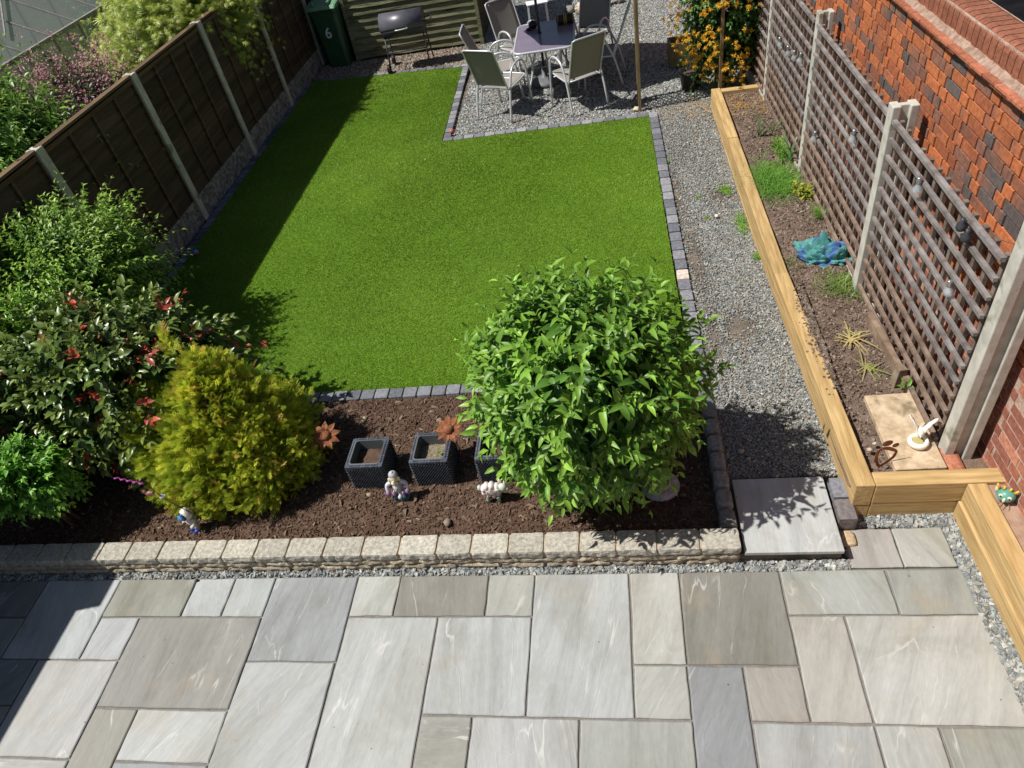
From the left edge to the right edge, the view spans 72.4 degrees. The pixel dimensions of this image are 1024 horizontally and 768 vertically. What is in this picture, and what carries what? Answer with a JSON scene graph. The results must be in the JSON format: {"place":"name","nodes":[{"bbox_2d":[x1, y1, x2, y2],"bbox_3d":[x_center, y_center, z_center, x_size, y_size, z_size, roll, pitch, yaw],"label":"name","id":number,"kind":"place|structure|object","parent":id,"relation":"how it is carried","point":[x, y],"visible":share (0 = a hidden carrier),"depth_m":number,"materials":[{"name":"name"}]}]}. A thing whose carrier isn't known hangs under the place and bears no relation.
{"place":"outdoors","nodes":[
{"label":"outdoors","id":0,"kind":"place"},
{"bbox_2d":[160,61,329,284],"bbox_3d":[-3.932,-3.199,10.260,0.560,0.115,10.400,-3,43,10],"label":"earth strip","id":1,"kind":"object","parent":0,"point":[326,63],"depth_m":8.66,"materials":[{"name":"soil"}]},
{"bbox_2d":[0,0,327,453],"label":"lap fence","id":2,"kind":"object","parent":1,"relation":"on","point":[211,129],"visible":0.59,"depth_m":8.57,"materials":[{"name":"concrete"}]},
{"bbox_2d":[158,82,311,293],"bbox_3d":[-3.796,-2.526,9.407,0.114,0.056,7.965,-4,43,9],"label":"cobble edging","id":3,"kind":"object","parent":1,"relation":"on","point":[205,227],"visible":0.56,"depth_m":9.47,"materials":[{"name":"grey stone"}]},
{"bbox_2d":[0,0,688,349],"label":"ground","id":4,"kind":"structure","parent":0,"point":[35,19],"depth_m":19.84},
{"bbox_2d":[0,0,121,109],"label":"greenhouse","id":5,"kind":"object","parent":4,"relation":"on","point":[66,28],"visible":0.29,"depth_m":10.17,"materials":[{"name":"metal"}]},
{"bbox_2d":[0,33,142,212],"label":"climbing shrub","id":6,"kind":"object","parent":4,"relation":"on","point":[23,128],"visible":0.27,"depth_m":7.01,"materials":[{"name":"green plant"}]},
{"bbox_2d":[0,25,166,157],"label":"pink flowering shrub","id":7,"kind":"object","parent":4,"relation":"on","point":[89,93],"visible":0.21,"depth_m":8.04,"materials":[{"name":"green plant"}]},
{"bbox_2d":[57,0,124,84],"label":"dark hedge bush","id":8,"kind":"object","parent":4,"relation":"on","point":[94,2],"visible":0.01,"depth_m":12.70,"materials":[{"name":"green plant"}]},
{"bbox_2d":[71,0,285,85],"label":"weeping maple","id":9,"kind":"object","parent":4,"relation":"on","point":[147,28],"visible":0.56,"depth_m":9.17,"materials":[{"name":"green plant"}]},
{"bbox_2d":[711,84,1005,517],"bbox_3d":[2.742,-1.447,6.649,0.881,0.372,6.369,-5,43,8],"label":"raised bed","id":10,"kind":"object","parent":4,"relation":"on","point":[926,492],"visible":0.81,"depth_m":4.80,"materials":[{"name":"brown wood"}]},
{"bbox_2d":[723,91,987,485],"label":"bed soil","id":11,"kind":"structure","parent":10,"relation":"in","point":[975,461],"depth_m":5.53,"materials":[{"name":"brown soil"}]},
{"bbox_2d":[738,117,780,136],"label":"flag leaves","id":12,"kind":"object","parent":11,"relation":"on","point":[759,125],"visible":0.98,"depth_m":7.82,"materials":[{"name":"green plant"}]},
{"bbox_2d":[730,148,812,212],"bbox_3d":[2.674,-2.076,7.057,0.830,0.107,1.361,-17,43,-5],"label":"grass clump","id":13,"kind":"object","parent":11,"relation":"on","point":[776,185],"visible":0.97,"depth_m":7.08,"materials":[{"name":"green plant"}]},
{"bbox_2d":[763,127,799,161],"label":"flag leaves","id":14,"kind":"object","parent":11,"relation":"on","point":[790,154],"visible":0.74,"depth_m":7.34,"materials":[{"name":"green plant"}]},
{"bbox_2d":[769,134,797,169],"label":"weeds","id":15,"kind":"object","parent":11,"relation":"on","point":[782,154],"visible":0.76,"depth_m":7.55,"materials":[{"name":"green plant"}]},
{"bbox_2d":[767,252,809,276],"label":"straggly grass","id":16,"kind":"structure","parent":11,"relation":"on","point":[793,262],"depth_m":6.09,"materials":[{"name":"green plant"}]},
{"bbox_2d":[787,179,814,203],"bbox_3d":[2.853,-1.887,6.816,0.374,0.144,0.414,-3,43,10],"label":"young plant","id":17,"kind":"object","parent":11,"relation":"on","point":[802,189],"visible":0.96,"depth_m":6.79,"materials":[{"name":"yellow plant"}]},
{"bbox_2d":[808,203,833,219],"bbox_3d":[2.887,-1.600,6.501,0.363,0.096,0.357,-3,43,10],"label":"grass tuft","id":18,"kind":"object","parent":11,"relation":"on","point":[818,212],"visible":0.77,"depth_m":6.52,"materials":[{"name":"green plant"}]},
{"bbox_2d":[793,231,854,267],"bbox_3d":[2.705,-1.199,6.011,0.496,0.218,0.402,1,44,15],"label":"crumpled sack","id":19,"kind":"object","parent":11,"relation":"on","point":[822,248],"visible":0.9,"depth_m":5.99,"materials":[{"name":"plastic"}]},
{"bbox_2d":[834,318,880,354],"bbox_3d":[2.594,-0.359,5.305,0.498,0.086,0.318,27,55,35],"label":"wilted plant","id":20,"kind":"object","parent":11,"relation":"on","point":[852,339],"visible":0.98,"depth_m":5.30,"materials":[{"name":"beige plant"}]},
{"bbox_2d":[852,347,891,385],"bbox_3d":[2.661,-0.110,5.063,0.412,0.076,0.503,-3,43,10],"label":"wilted plant","id":21,"kind":"object","parent":11,"relation":"on","point":[867,366],"visible":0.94,"depth_m":5.08,"materials":[{"name":"beige plant"}]},
{"bbox_2d":[744,0,1023,459],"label":"trellis fence","id":22,"kind":"object","parent":11,"relation":"on","point":[992,349],"visible":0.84,"depth_m":4.86,"materials":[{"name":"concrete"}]},
{"bbox_2d":[916,177,922,184],"bbox_3d":[2.544,-1.254,4.377,0.060,0.136,0.060,4,36,17],"label":"garden bulb light","id":23,"kind":"object","parent":22,"relation":"attached to","point":[918,180],"visible":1,"depth_m":4.36,"materials":[{"name":"clear glass"}]},
{"bbox_2d":[946,275,952,287],"bbox_3d":[2.547,-0.569,4.076,0.060,0.136,0.060,-24,35,-12],"label":"garden bulb light","id":24,"kind":"object","parent":22,"relation":"attached to","point":[949,283],"visible":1,"depth_m":4.05,"materials":[{"name":"clear glass"}]},
{"bbox_2d":[955,217,983,243],"bbox_3d":[2.479,-0.816,3.796,0.059,0.081,0.247,-3,43,10],"label":"dark bulb light","id":25,"kind":"object","parent":22,"relation":"attached to","point":[961,225],"visible":0.99,"depth_m":3.85,"materials":[{"name":"black metal"}]},
{"bbox_2d":[960,228,1012,243],"bbox_3d":[2.547,-0.771,3.762,0.059,0.081,0.247,-36,47,-23],"label":"dark bulb light","id":26,"kind":"object","parent":22,"relation":"attached to","point":[966,236],"visible":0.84,"depth_m":3.81,"materials":[{"name":"black metal"}]},
{"bbox_2d":[874,440,898,470],"bbox_3d":[2.333,0.461,4.375,0.138,0.331,0.006,-10,43,3],"label":"rusty heart stake","id":27,"kind":"object","parent":11,"relation":"on","point":[888,442],"visible":0.99,"depth_m":4.33,"materials":[{"name":"brown metal"}]},
{"bbox_2d":[865,312,909,391],"bbox_3d":[2.748,-0.249,5.128,0.040,0.100,0.780,-6,43,7],"label":"plank","id":28,"kind":"object","parent":11,"relation":"on","point":[882,341],"visible":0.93,"depth_m":5.14,"materials":[{"name":"brown wood"}]},
{"bbox_2d":[890,364,907,387],"bbox_3d":[2.703,-0.056,4.889,0.060,0.160,0.060,-9,43,-1],"label":"timber peg","id":29,"kind":"object","parent":11,"relation":"on","point":[899,372],"visible":0.91,"depth_m":4.86,"materials":[{"name":"brown wood"}]},
{"bbox_2d":[864,393,946,470],"bbox_3d":[2.560,0.312,4.583,0.296,0.045,0.660,-4,43,9],"label":"paving slab","id":30,"kind":"object","parent":11,"relation":"on","point":[890,417],"depth_m":4.58,"materials":[{"name":"beige stone"}]},
{"bbox_2d":[907,414,938,449],"bbox_3d":[2.585,0.300,4.409,0.164,0.200,0.163,-11,43,1],"label":"bird dish","id":31,"kind":"object","parent":30,"relation":"on","point":[918,440],"visible":1,"depth_m":4.41,"materials":[{"name":"white ceramic"}]},
{"bbox_2d":[897,377,914,388],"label":"young plant","id":32,"kind":"object","parent":11,"relation":"on","point":[909,383],"visible":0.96,"depth_m":4.82,"materials":[{"name":"green plant"}]},
{"bbox_2d":[938,448,964,469],"bbox_3d":[2.762,0.486,4.402,0.103,0.062,0.203,-3,43,10],"label":"brick","id":33,"kind":"object","parent":11,"relation":"on","point":[953,461],"visible":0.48,"depth_m":4.37,"materials":[{"name":"orange brick"}]},
{"bbox_2d":[725,0,1023,515],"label":"brick wall","id":34,"kind":"structure","parent":4,"relation":"on","point":[954,69],"depth_m":4.33,"materials":[{"name":"red brick"}]},
{"bbox_2d":[952,483,1023,663],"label":"raised bed","id":35,"kind":"object","parent":4,"relation":"on","point":[993,544],"visible":0.9,"depth_m":3.96,"materials":[{"name":"brown wood"}]},
{"bbox_2d":[988,484,1023,551],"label":"bed soil","id":36,"kind":"structure","parent":35,"relation":"in","point":[1014,516],"depth_m":4.02,"materials":[{"name":"brown soil"}]},
{"bbox_2d":[994,483,1019,511],"bbox_3d":[2.856,0.651,4.065,0.124,0.132,0.123,25,54,33],"label":"ornament","id":37,"kind":"object","parent":36,"relation":"on","point":[1005,494],"visible":1,"depth_m":4.04,"materials":[{"name":"ceramic"}]},
{"bbox_2d":[0,392,718,545],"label":"bark mulch","id":38,"kind":"object","parent":0,"point":[414,496],"visible":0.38,"depth_m":5.15,"materials":[{"name":"brown wood"}]},
{"bbox_2d":[0,427,95,528],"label":"green shrub","id":39,"kind":"object","parent":38,"relation":"on","point":[43,483],"visible":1,"depth_m":4.99,"materials":[{"name":"green plant"}]},
{"bbox_2d":[0,248,124,410],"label":"light green shrub","id":40,"kind":"object","parent":38,"relation":"on","point":[25,299],"visible":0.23,"depth_m":5.51,"materials":[{"name":"green plant"}]},
{"bbox_2d":[0,170,199,316],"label":"hypericum shrub","id":41,"kind":"object","parent":38,"relation":"on","point":[65,243],"visible":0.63,"depth_m":6.05,"materials":[{"name":"green plant"}]},
{"bbox_2d":[0,274,285,501],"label":"red tipped shrub","id":42,"kind":"object","parent":38,"relation":"on","point":[83,367],"visible":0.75,"depth_m":5.14,"materials":[{"name":"green plant"}]},
{"bbox_2d":[114,477,214,525],"bbox_3d":[-2.457,0.865,4.963,0.429,0.670,0.060,-8,43,5],"label":"stake ornament","id":43,"kind":"object","parent":38,"relation":"on","point":[151,493],"visible":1,"depth_m":4.85,"materials":[{"name":"black plastic"}]},
{"bbox_2d":[177,507,201,533],"bbox_3d":[-2.364,1.004,5.116,0.126,0.245,0.123,-11,43,2],"label":"spaceman ornament","id":44,"kind":"object","parent":38,"relation":"on","point":[185,516],"visible":0.99,"depth_m":5.07,"materials":[{"name":"ceramic"}]},
{"bbox_2d":[116,320,334,521],"bbox_3d":[-2.243,0.225,5.190,1.700,1.354,1.302,-3,43,10],"label":"golden conifer","id":45,"kind":"object","parent":38,"relation":"on","point":[231,442],"visible":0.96,"depth_m":5.01,"materials":[{"name":"yellow plant"}]},
{"bbox_2d":[311,421,341,461],"bbox_3d":[-1.378,0.484,5.346,0.229,0.394,0.202,-3,43,10],"label":"rusty flower","id":46,"kind":"object","parent":38,"relation":"on","point":[324,434],"visible":0.98,"depth_m":5.24,"materials":[{"name":"orange metal"}]},
{"bbox_2d":[345,437,397,488],"bbox_3d":[-1.042,0.593,5.220,0.294,0.268,0.294,-3,43,10],"label":"rattan planter","id":47,"kind":"object","parent":38,"relation":"on","point":[370,462],"visible":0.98,"depth_m":5.16,"materials":[{"name":"grey wicker"}]},
{"bbox_2d":[385,470,410,501],"bbox_3d":[-0.824,0.723,5.002,0.182,0.297,0.098,-9,43,4],"label":"gnome ornament","id":48,"kind":"object","parent":38,"relation":"on","point":[399,493],"visible":1,"depth_m":4.99,"materials":[{"name":"ceramic"}]},
{"bbox_2d":[409,432,459,485],"bbox_3d":[-0.568,0.551,5.153,0.294,0.268,0.294,-3,43,10],"label":"rattan planter","id":49,"kind":"object","parent":38,"relation":"on","point":[433,460],"visible":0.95,"depth_m":5.09,"materials":[{"name":"grey wicker"}]},
{"bbox_2d":[443,518,450,526],"bbox_3d":[-0.450,0.962,4.860,0.053,0.038,0.068,-18,43,-6],"label":"stone","id":50,"kind":"object","parent":38,"relation":"on","point":[447,522],"visible":1,"depth_m":4.84,"materials":[{"name":"beige stone"}]},
{"bbox_2d":[435,414,467,462],"bbox_3d":[-0.442,0.424,5.210,0.229,0.367,0.206,-3,43,10],"label":"rusty flower","id":51,"kind":"object","parent":38,"relation":"on","point":[447,429],"visible":0.98,"depth_m":5.10,"materials":[{"name":"orange metal"}]},
{"bbox_2d":[477,478,508,502],"bbox_3d":[-0.127,0.746,4.882,0.224,0.212,0.083,-3,43,10],"label":"sheep ornament","id":52,"kind":"object","parent":38,"relation":"on","point":[490,490],"visible":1,"depth_m":4.84,"materials":[{"name":"ceramic"}]},
{"bbox_2d":[474,431,519,482],"bbox_3d":[-0.095,0.519,5.075,0.294,0.268,0.294,-3,43,10],"label":"rattan planter","id":53,"kind":"object","parent":38,"relation":"on","point":[490,461],"visible":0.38,"depth_m":5.00,"materials":[{"name":"grey wicker"}]},
{"bbox_2d":[453,245,737,526],"bbox_3d":[0.427,0.081,4.302,1.638,1.912,1.533,15,49,27],"label":"leafy shrub","id":54,"kind":"object","parent":38,"relation":"on","point":[592,388],"visible":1,"depth_m":3.91,"materials":[{"name":"green plant"}]},
{"bbox_2d":[640,473,679,501],"bbox_3d":[1.010,0.672,4.781,0.270,0.100,0.270,-3,43,10],"label":"stone ornament","id":55,"kind":"object","parent":38,"relation":"on","point":[666,495],"visible":0.38,"depth_m":4.73,"materials":[{"name":"grey stone"}]},
{"bbox_2d":[313,43,482,79],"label":"bark gravel","id":56,"kind":"structure","parent":0,"point":[445,56],"depth_m":12.33,"materials":[{"name":"beige gravel"}]},
{"bbox_2d":[378,7,433,73],"bbox_3d":[-1.721,-5.813,11.755,0.880,0.870,0.630,-6,43,8],"label":"barbecue","id":57,"kind":"object","parent":56,"relation":"on","point":[402,23],"visible":1,"depth_m":11.47,"materials":[{"name":"black paint"}]},
{"bbox_2d":[160,67,686,396],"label":"lawn","id":58,"kind":"structure","parent":0,"point":[431,316],"depth_m":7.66,"materials":[{"name":"green plant"}]},
{"bbox_2d":[263,384,481,402],"bbox_3d":[-1.293,0.106,6.008,5.524,0.055,0.125,-3,43,10],"label":"cobble edging","id":59,"kind":"object","parent":58,"relation":"on","point":[421,392],"visible":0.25,"depth_m":5.94,"materials":[{"name":"grey stone"}]},
{"bbox_2d":[0,527,1023,767],"bbox_3d":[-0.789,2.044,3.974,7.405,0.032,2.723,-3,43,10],"label":"patio","id":60,"kind":"structure","parent":0,"point":[916,668],"depth_m":4.16,"materials":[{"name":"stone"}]},
{"bbox_2d":[839,531,856,547],"bbox_3d":[2.107,0.975,4.399,0.099,0.053,0.113,-3,43,10],"label":"stone","id":61,"kind":"object","parent":60,"relation":"on","point":[848,538],"visible":0.77,"depth_m":4.37,"materials":[{"name":"beige stone"}]},
{"bbox_2d":[355,0,698,77],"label":"gravel bed base","id":62,"kind":"object","parent":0,"point":[469,72],"depth_m":11.93,"materials":[{"name":"grey gravel"}]},
{"bbox_2d":[305,0,355,67],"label":"wheelie bin","id":63,"kind":"object","parent":62,"relation":"on","point":[328,19],"visible":0.91,"depth_m":12.26,"materials":[{"name":"green plastic"}]},
{"bbox_2d":[312,63,467,81],"bbox_3d":[-2.097,-5.298,11.958,2.877,0.056,0.116,1,44,14],"label":"cobble edging","id":64,"kind":"object","parent":62,"relation":"on","point":[404,71],"visible":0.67,"depth_m":11.91,"materials":[{"name":"grey stone"}]},
{"bbox_2d":[339,0,489,61],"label":"shed","id":65,"kind":"structure","parent":62,"relation":"on","point":[447,20],"depth_m":12.24,"materials":[{"name":"green wood"}]},
{"bbox_2d":[525,0,548,20],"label":"side table","id":66,"kind":"object","parent":62,"relation":"on","point":[529,3],"visible":0.75,"depth_m":11.82,"materials":[{"name":"white paint"}]},
{"bbox_2d":[564,5,574,12],"bbox_3d":[1.074,-6.867,12.846,0.246,0.153,0.190,-3,43,10],"label":"rock","id":67,"kind":"object","parent":62,"relation":"on","point":[569,9],"visible":0.77,"depth_m":12.79,"materials":[{"name":"stone"}]},
{"bbox_2d":[574,2,579,14],"bbox_3d":[1.274,-6.771,12.657,0.282,0.254,0.227,-3,43,10],"label":"rock","id":68,"kind":"object","parent":62,"relation":"on","point":[576,8],"visible":0.33,"depth_m":12.60,"materials":[{"name":"stone"}]},
{"bbox_2d":[612,0,624,3],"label":"rock","id":69,"kind":"object","parent":62,"relation":"on","point":[617,1],"visible":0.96,"depth_m":12.74,"materials":[{"name":"stone"}]},
{"bbox_2d":[108,520,951,577],"bbox_3d":[-1.081,2.234,3.879,7.700,0.024,3.400,-3,43,10],"label":"gravel strip base","id":70,"kind":"object","parent":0,"point":[842,555],"visible":0.14,"depth_m":4.41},
{"bbox_2d":[0,528,740,575],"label":"stone wall","id":71,"kind":"structure","parent":70,"relation":"on","point":[642,547],"depth_m":4.73,"materials":[{"name":"beige stone"}]},
{"bbox_2d":[0,558,850,581],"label":"edge gravel","id":72,"kind":"structure","parent":70,"relation":"on","point":[782,565],"depth_m":4.67,"materials":[{"name":"grey gravel"}]},
{"bbox_2d":[839,513,1023,704],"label":"border gravel","id":73,"kind":"structure","parent":70,"relation":"on","point":[887,521],"depth_m":4.39,"materials":[{"name":"grey gravel"}]},
{"bbox_2d":[832,499,857,529],"bbox_3d":[2.118,0.834,4.461,0.112,0.126,0.164,-3,43,10],"label":"cobble","id":74,"kind":"object","parent":73,"relation":"on","point":[845,515],"visible":0.94,"depth_m":4.41,"materials":[{"name":"grey stone"}]},
{"bbox_2d":[938,513,1023,712],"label":"border gravel","id":75,"kind":"structure","parent":73,"relation":"on","point":[950,521],"depth_m":3.98,"materials":[{"name":"grey gravel"}]},
{"bbox_2d":[526,20,536,30],"bbox_3d":[0.274,-5.221,10.186,0.216,0.114,0.111,-33,46,-21],"label":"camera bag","id":76,"kind":"object","parent":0,"point":[532,24],"visible":1,"depth_m":10.16,"materials":[{"name":"black fabric"}]},
{"bbox_2d":[452,44,759,137],"bbox_3d":[1.793,-4.350,10.136,5.200,0.115,2.640,-3,43,10],"label":"gravel yard base","id":77,"kind":"object","parent":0,"point":[462,103],"visible":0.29,"depth_m":9.97,"materials":[{"name":"grey gravel"}]},
{"bbox_2d":[444,66,468,136],"bbox_3d":[-0.826,-4.307,10.600,0.106,0.054,2.692,-5,43,8],"label":"cobble edging","id":78,"kind":"object","parent":77,"relation":"on","point":[457,100],"visible":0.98,"depth_m":10.49,"materials":[{"name":"grey stone"}]},
{"bbox_2d":[459,24,525,105],"bbox_3d":[-0.263,-4.671,10.116,0.787,1.000,0.578,-5,43,8],"label":"garden chair","id":79,"kind":"object","parent":77,"relation":"on","point":[505,65],"visible":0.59,"depth_m":10.10,"materials":[{"name":"paint"}]},
{"bbox_2d":[461,50,533,122],"bbox_3d":[-0.196,-4.207,9.606,0.578,1.000,0.787,15,49,27],"label":"garden chair","id":80,"kind":"object","parent":77,"relation":"on","point":[485,70],"visible":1,"depth_m":9.40,"materials":[{"name":"fabric"}]},
{"bbox_2d":[443,112,647,140],"bbox_3d":[0.418,-3.414,9.354,2.763,0.055,0.118,-3,43,10],"label":"cobble edging","id":81,"kind":"object","parent":77,"relation":"on","point":[598,120],"visible":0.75,"depth_m":9.32,"materials":[{"name":"grey stone"}]},
{"bbox_2d":[532,0,559,88],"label":"parasol","id":82,"kind":"object","parent":77,"relation":"on","point":[542,80],"visible":0.76,"depth_m":10.37,"materials":[{"name":"black metal"}]},
{"bbox_2d":[565,0,615,73],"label":"garden chair","id":83,"kind":"object","parent":77,"relation":"on","point":[591,12],"visible":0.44,"depth_m":10.51,"materials":[{"name":"paint"}]},
{"bbox_2d":[578,0,630,88],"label":"garden chair","id":84,"kind":"object","parent":77,"relation":"on","point":[609,50],"visible":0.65,"depth_m":9.93,"materials":[{"name":"paint"}]},
{"bbox_2d":[453,0,759,135],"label":"gravel patio","id":85,"kind":"structure","parent":77,"relation":"on","point":[654,8],"depth_m":10.28,"materials":[{"name":"grey gravel"}]},
{"bbox_2d":[484,0,548,80],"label":"garden chair","id":86,"kind":"object","parent":85,"relation":"on","point":[504,19],"visible":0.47,"depth_m":10.74,"materials":[{"name":"paint"}]},
{"bbox_2d":[513,19,574,100],"bbox_3d":[0.521,-4.693,10.160,0.864,0.721,1.254,-4,43,9],"label":"garden table","id":87,"kind":"object","parent":85,"relation":"on","point":[552,35],"visible":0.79,"depth_m":9.86,"materials":[{"name":"grey glass"}]},
{"bbox_2d":[556,12,573,24],"bbox_3d":[0.767,-5.278,10.112,0.260,0.145,0.145,-8,43,5],"label":"bag","id":88,"kind":"object","parent":87,"relation":"on","point":[565,18],"visible":1,"depth_m":10.06,"materials":[{"name":"black plastic"}]},
{"bbox_2d":[549,30,609,116],"bbox_3d":[0.890,-4.233,9.376,0.578,1.000,0.787,-24,44,-12],"label":"garden chair","id":89,"kind":"object","parent":85,"relation":"on","point":[586,55],"visible":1,"depth_m":9.13,"materials":[{"name":"fabric"}]},
{"bbox_2d":[633,0,724,111],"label":"garden arch","id":90,"kind":"structure","parent":77,"relation":"on","point":[721,43],"depth_m":8.77,"materials":[{"name":"grey metal"}]},
{"bbox_2d":[667,34,695,67],"bbox_3d":[2.454,-4.815,10.127,0.360,0.335,0.310,-6,43,7],"label":"wooden planter","id":91,"kind":"object","parent":77,"relation":"on","point":[673,57],"visible":0.52,"depth_m":10.06,"materials":[{"name":"wood"}]},
{"bbox_2d":[679,65,702,91],"bbox_3d":[2.420,-4.116,9.453,0.330,0.250,0.330,-3,43,10],"label":"plant pot","id":92,"kind":"object","parent":77,"relation":"on","point":[686,81],"visible":0.63,"depth_m":9.40,"materials":[{"name":"black plastic"}]},
{"bbox_2d":[661,0,762,97],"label":"honeysuckle","id":93,"kind":"object","parent":77,"relation":"on","point":[742,22],"visible":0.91,"depth_m":8.69,"materials":[{"name":"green plant"}]},
{"bbox_2d":[656,99,841,561],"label":"path gravel","id":94,"kind":"structure","parent":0,"point":[720,259],"depth_m":5.90,"materials":[{"name":"grey gravel"}]},
{"bbox_2d":[649,112,713,403],"bbox_3d":[1.654,-1.680,7.212,0.116,0.056,5.363,-4,43,9],"label":"cobble edging","id":95,"kind":"object","parent":94,"relation":"on","point":[683,280],"visible":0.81,"depth_m":7.02,"materials":[{"name":"grey stone"}]},
{"bbox_2d":[645,92,767,122],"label":"fallen petals","id":96,"kind":"object","parent":94,"relation":"on","point":[740,104],"visible":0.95,"depth_m":8.68,"materials":[{"name":"orange plant"}]},
{"bbox_2d":[701,403,736,527],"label":"cobble kerb","id":97,"kind":"structure","parent":94,"relation":"on","point":[722,493],"depth_m":4.77,"materials":[{"name":"stone"}]},
{"bbox_2d":[716,181,734,195],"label":"path weeds","id":98,"kind":"object","parent":94,"relation":"on","point":[724,190],"visible":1,"depth_m":7.49,"materials":[{"name":"green plant"}]},
{"bbox_2d":[733,208,750,239],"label":"path weeds","id":99,"kind":"object","parent":94,"relation":"on","point":[741,220],"visible":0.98,"depth_m":6.97,"materials":[{"name":"green plant"}]},
{"bbox_2d":[750,252,760,260],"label":"path weeds","id":100,"kind":"object","parent":94,"relation":"on","point":[757,256],"visible":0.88,"depth_m":6.53,"materials":[{"name":"green plant"}]},
{"bbox_2d":[732,477,844,554],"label":"paving slab","id":101,"kind":"structure","parent":94,"relation":"on","point":[785,516],"depth_m":4.46,"materials":[{"name":"stone"}]},
{"bbox_2d":[826,478,848,506],"bbox_3d":[2.137,0.715,4.581,0.113,0.130,0.164,-3,43,10],"label":"cobble","id":102,"kind":"object","parent":94,"relation":"on","point":[835,488],"visible":0.62,"depth_m":4.54,"materials":[{"name":"grey stone"}]},
{"bbox_2d":[808,263,882,304],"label":"straggly grass","id":103,"kind":"structure","parent":0,"point":[841,284],"depth_m":5.78,"materials":[{"name":"green plant"}]},
{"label":"side passage","id":104,"kind":"structure","parent":0,"visible":0},
{"bbox_2d":[991,0,1023,21],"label":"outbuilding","id":105,"kind":"structure","parent":104,"relation":"on","point":[1015,8],"depth_m":5.56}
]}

